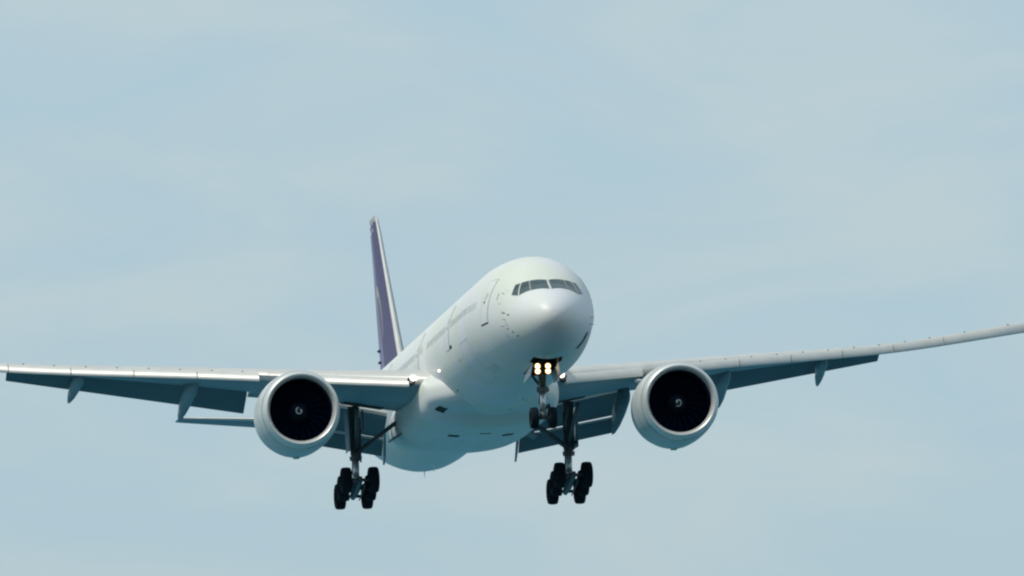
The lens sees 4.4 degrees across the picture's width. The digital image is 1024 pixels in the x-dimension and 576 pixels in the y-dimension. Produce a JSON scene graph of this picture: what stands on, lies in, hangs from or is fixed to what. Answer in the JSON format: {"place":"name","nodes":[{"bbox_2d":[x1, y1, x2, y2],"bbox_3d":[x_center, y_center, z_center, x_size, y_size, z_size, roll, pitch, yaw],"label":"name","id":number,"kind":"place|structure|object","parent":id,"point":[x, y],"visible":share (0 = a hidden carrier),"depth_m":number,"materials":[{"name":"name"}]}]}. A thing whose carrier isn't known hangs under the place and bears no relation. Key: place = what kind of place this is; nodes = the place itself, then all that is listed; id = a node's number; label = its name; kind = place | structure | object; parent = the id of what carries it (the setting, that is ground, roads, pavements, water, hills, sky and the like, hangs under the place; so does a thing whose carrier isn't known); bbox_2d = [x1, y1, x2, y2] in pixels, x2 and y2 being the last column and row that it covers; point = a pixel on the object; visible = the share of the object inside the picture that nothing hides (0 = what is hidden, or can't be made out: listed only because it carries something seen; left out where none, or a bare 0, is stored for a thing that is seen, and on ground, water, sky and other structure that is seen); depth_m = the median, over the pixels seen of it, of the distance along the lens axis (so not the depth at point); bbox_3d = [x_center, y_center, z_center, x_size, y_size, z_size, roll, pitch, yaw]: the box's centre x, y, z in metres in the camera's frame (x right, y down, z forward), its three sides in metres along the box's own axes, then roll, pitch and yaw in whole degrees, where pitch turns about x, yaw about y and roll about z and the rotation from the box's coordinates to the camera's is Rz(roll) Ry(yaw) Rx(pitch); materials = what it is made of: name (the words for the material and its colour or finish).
{"place":"outdoors","nodes":[
{"label":"outdoors","id":0,"kind":"place"},
{"bbox_2d":[0,216,1023,509],"bbox_3d":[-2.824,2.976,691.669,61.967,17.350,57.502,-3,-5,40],"label":"airliner","id":1,"kind":"object","parent":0,"point":[486,362],"visible":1,"depth_m":677.55,"materials":[{"name":"white paint"}]},
{"bbox_2d":[0,0,1023,575],"label":"sky","id":2,"kind":"structure","parent":0,"point":[184,183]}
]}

